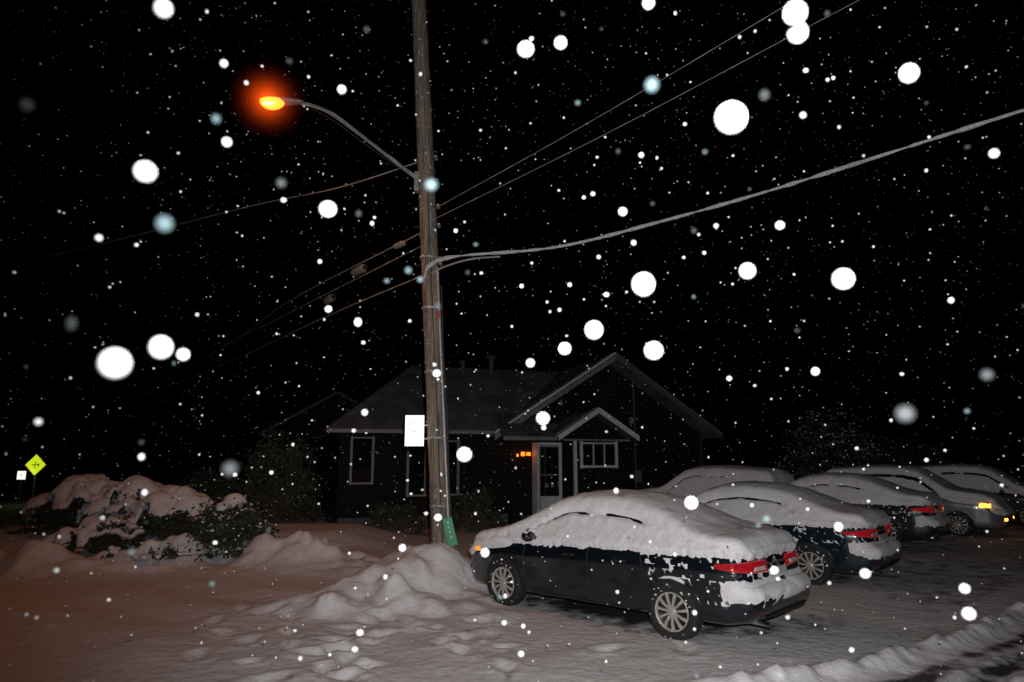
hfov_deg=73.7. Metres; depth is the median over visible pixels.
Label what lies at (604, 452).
mullion
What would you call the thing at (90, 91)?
sky
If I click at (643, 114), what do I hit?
overhead wire
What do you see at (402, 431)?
eave fascia
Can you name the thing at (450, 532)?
green marker sign
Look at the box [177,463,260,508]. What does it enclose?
garden bush
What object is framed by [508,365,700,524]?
gable wall
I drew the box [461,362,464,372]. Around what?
stove pipe
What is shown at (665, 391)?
roof trim
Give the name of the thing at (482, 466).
wall
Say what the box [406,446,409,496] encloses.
jamb
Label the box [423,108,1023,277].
overhead cable
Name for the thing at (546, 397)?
roof trim
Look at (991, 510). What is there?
parked car
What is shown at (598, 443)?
head
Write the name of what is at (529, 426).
entry roof
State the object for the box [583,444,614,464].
glass
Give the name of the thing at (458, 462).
jamb
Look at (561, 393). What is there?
rake board
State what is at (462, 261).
overhead cable
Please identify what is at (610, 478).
porch wall
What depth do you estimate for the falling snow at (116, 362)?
2.12 m
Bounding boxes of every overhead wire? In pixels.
[0,162,416,267]
[97,275,421,412]
[126,233,419,398]
[134,246,420,400]
[431,0,794,210]
[431,0,858,220]
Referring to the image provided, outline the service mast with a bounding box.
[632,364,636,489]
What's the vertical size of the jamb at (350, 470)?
1.320 m
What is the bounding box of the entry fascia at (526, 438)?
[503,436,556,439]
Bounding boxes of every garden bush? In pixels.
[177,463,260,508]
[228,421,329,522]
[361,500,428,533]
[451,485,509,532]
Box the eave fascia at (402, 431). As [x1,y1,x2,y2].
[327,429,494,433]
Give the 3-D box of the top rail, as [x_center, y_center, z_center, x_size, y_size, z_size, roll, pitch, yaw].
[1.117,3.147,20.433,0.600,0.060,0.036,3,-10,-20]
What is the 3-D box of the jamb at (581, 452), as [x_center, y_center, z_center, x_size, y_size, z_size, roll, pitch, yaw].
[1.995,3.268,19.628,0.080,0.770,0.050,3,-10,-20]
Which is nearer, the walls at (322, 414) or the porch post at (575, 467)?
the porch post at (575, 467)
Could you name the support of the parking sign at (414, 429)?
attached to the utility pole
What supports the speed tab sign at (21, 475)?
on the snow ground
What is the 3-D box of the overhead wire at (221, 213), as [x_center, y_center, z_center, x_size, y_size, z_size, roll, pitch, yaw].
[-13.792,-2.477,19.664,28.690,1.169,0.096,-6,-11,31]
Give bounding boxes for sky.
[0,0,1023,460]
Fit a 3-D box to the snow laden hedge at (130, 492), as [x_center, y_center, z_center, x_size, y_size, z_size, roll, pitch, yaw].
[-8.271,3.643,14.841,2.533,1.439,1.834,0,-10,0]
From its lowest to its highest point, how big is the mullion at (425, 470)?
1.470 m
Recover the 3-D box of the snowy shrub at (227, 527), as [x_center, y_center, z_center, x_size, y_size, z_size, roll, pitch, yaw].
[-5.293,3.519,13.037,1.743,1.203,1.542,5,-11,-26]
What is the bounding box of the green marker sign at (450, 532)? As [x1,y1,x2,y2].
[442,517,457,548]
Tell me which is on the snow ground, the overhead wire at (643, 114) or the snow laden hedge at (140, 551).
the snow laden hedge at (140, 551)
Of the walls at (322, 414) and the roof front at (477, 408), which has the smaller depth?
the roof front at (477, 408)
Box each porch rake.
[558,410,598,439]
[599,410,638,440]
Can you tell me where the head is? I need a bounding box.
[583,442,614,443]
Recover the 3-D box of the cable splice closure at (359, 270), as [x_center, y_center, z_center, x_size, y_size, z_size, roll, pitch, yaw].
[-3.276,-1.511,14.611,0.180,0.184,0.612,7,-12,-35]
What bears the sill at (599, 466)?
attached to the porch wall at (610, 478)
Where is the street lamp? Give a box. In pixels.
[259,95,419,192]
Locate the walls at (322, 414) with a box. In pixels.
[264,394,354,501]
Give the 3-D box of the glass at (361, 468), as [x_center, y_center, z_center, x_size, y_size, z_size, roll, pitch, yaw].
[-4.153,3.299,18.886,0.530,1.200,0.010,3,-10,-20]
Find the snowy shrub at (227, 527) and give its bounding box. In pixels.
[185,493,279,561]
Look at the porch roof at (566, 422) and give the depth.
20.50 m
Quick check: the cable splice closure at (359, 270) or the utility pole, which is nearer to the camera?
the utility pole
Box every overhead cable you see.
[419,256,499,279]
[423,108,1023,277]
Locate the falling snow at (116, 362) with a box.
[0,0,1023,681]
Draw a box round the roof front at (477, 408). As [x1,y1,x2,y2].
[326,366,557,431]
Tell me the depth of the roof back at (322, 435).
25.16 m
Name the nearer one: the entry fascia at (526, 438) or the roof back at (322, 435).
the entry fascia at (526, 438)
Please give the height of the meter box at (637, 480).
0.350 m
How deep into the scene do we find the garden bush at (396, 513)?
17.31 m
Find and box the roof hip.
[308,369,406,437]
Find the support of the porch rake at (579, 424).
attached to the porch roof at (566, 422)
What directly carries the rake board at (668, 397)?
attached to the gable roof at (676, 410)
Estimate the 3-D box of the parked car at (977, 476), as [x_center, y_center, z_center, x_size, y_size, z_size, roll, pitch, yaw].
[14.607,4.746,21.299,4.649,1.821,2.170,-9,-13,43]
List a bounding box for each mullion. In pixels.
[424,442,425,493]
[603,444,604,464]
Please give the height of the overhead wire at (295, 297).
1.080 m
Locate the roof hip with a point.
(321, 430)
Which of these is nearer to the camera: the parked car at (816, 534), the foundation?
the parked car at (816, 534)
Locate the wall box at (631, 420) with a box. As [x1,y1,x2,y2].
[629,417,633,423]
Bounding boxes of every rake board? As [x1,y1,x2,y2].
[494,356,614,439]
[615,356,722,439]
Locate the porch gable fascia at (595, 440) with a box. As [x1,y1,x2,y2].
[563,439,629,440]
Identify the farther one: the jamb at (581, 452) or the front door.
the front door
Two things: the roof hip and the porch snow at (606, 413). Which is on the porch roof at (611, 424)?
the porch snow at (606, 413)
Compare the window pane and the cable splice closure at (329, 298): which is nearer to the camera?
the cable splice closure at (329, 298)
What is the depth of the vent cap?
23.65 m
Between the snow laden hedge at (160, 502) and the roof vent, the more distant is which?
the roof vent
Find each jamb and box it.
[349,436,352,484]
[371,436,374,484]
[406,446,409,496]
[456,440,459,494]
[580,441,582,467]
[614,441,617,467]
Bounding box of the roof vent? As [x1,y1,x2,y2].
[489,359,493,375]
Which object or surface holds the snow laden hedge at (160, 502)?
on the snow ground
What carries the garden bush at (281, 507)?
on the snow ground
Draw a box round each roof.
[258,391,337,437]
[337,391,356,403]
[491,355,614,436]
[496,413,556,437]
[552,410,589,437]
[594,413,634,438]
[609,356,720,438]
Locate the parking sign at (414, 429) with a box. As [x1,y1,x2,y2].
[405,415,430,445]
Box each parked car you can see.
[469,489,810,640]
[640,465,793,497]
[690,480,901,584]
[788,472,951,542]
[825,464,1013,535]
[915,463,1023,525]
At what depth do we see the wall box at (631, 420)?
21.90 m
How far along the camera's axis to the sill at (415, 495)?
19.21 m
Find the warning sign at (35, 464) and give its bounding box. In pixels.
[25,454,45,497]
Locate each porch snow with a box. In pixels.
[555,407,598,436]
[599,407,639,437]
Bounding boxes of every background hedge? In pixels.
[771,402,892,479]
[856,433,954,465]
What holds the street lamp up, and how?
attached to the utility pole
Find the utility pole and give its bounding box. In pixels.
[412,0,451,546]
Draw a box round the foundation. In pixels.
[318,506,507,528]
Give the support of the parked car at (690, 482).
on the snow ground
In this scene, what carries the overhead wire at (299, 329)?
attached to the utility pole
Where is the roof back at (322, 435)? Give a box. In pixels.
[308,432,334,438]
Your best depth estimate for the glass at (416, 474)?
19.43 m
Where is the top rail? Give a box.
[540,445,558,446]
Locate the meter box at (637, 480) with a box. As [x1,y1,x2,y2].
[634,470,641,482]
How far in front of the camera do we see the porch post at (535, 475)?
20.25 m
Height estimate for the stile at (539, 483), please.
2.090 m
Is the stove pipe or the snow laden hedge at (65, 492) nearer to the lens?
the snow laden hedge at (65, 492)
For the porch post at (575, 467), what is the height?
2.450 m
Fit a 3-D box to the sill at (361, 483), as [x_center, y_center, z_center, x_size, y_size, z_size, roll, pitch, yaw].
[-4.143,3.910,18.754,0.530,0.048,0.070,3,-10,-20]
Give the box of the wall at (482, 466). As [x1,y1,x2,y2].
[317,432,509,518]
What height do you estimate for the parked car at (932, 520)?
1.582 m
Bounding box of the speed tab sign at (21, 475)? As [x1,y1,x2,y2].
[17,471,25,503]
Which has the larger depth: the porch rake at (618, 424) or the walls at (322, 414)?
the walls at (322, 414)
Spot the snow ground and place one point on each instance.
(431, 607)
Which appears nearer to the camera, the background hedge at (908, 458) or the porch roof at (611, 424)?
the porch roof at (611, 424)
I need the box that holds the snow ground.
[0,461,1023,681]
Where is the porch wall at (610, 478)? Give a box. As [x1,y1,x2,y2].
[556,417,625,498]
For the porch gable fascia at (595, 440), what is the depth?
19.85 m
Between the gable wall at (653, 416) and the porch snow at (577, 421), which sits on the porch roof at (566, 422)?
the porch snow at (577, 421)
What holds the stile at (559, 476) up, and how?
attached to the front door
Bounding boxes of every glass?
[351,438,371,482]
[408,442,456,494]
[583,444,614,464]
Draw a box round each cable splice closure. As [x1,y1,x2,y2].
[323,294,335,303]
[350,264,367,276]
[393,241,406,248]
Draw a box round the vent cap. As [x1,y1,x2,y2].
[485,355,497,358]
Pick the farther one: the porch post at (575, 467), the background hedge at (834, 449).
the background hedge at (834, 449)
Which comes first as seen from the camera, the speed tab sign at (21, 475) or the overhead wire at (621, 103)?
the overhead wire at (621, 103)
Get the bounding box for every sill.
[351,482,370,483]
[408,494,456,496]
[583,465,615,467]
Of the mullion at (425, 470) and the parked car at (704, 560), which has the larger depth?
the mullion at (425, 470)
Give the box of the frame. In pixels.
[560,442,561,499]
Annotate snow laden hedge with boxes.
[20,474,143,536]
[42,517,144,552]
[74,475,179,532]
[100,539,197,560]
[114,485,217,547]
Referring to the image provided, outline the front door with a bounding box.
[539,442,560,509]
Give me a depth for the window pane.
30.88 m
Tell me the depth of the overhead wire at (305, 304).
16.56 m
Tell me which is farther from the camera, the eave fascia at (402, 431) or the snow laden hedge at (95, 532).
the eave fascia at (402, 431)
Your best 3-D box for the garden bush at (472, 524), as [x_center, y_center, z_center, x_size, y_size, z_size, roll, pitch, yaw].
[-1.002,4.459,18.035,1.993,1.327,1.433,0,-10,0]
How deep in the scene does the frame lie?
20.44 m
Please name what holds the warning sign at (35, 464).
on the snow ground
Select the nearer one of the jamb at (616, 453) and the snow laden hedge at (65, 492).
the snow laden hedge at (65, 492)
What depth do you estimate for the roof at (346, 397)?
31.43 m
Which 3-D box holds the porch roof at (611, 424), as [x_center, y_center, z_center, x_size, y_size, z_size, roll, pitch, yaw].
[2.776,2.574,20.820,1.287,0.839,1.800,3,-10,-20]
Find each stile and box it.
[539,445,540,510]
[559,445,560,500]
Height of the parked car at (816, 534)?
1.592 m
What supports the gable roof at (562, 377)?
on the gable wall at (653, 416)
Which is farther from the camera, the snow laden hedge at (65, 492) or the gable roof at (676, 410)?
the gable roof at (676, 410)
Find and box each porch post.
[532,442,538,514]
[573,441,577,494]
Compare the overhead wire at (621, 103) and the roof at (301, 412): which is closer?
the overhead wire at (621, 103)
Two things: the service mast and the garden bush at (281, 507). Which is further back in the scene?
the service mast

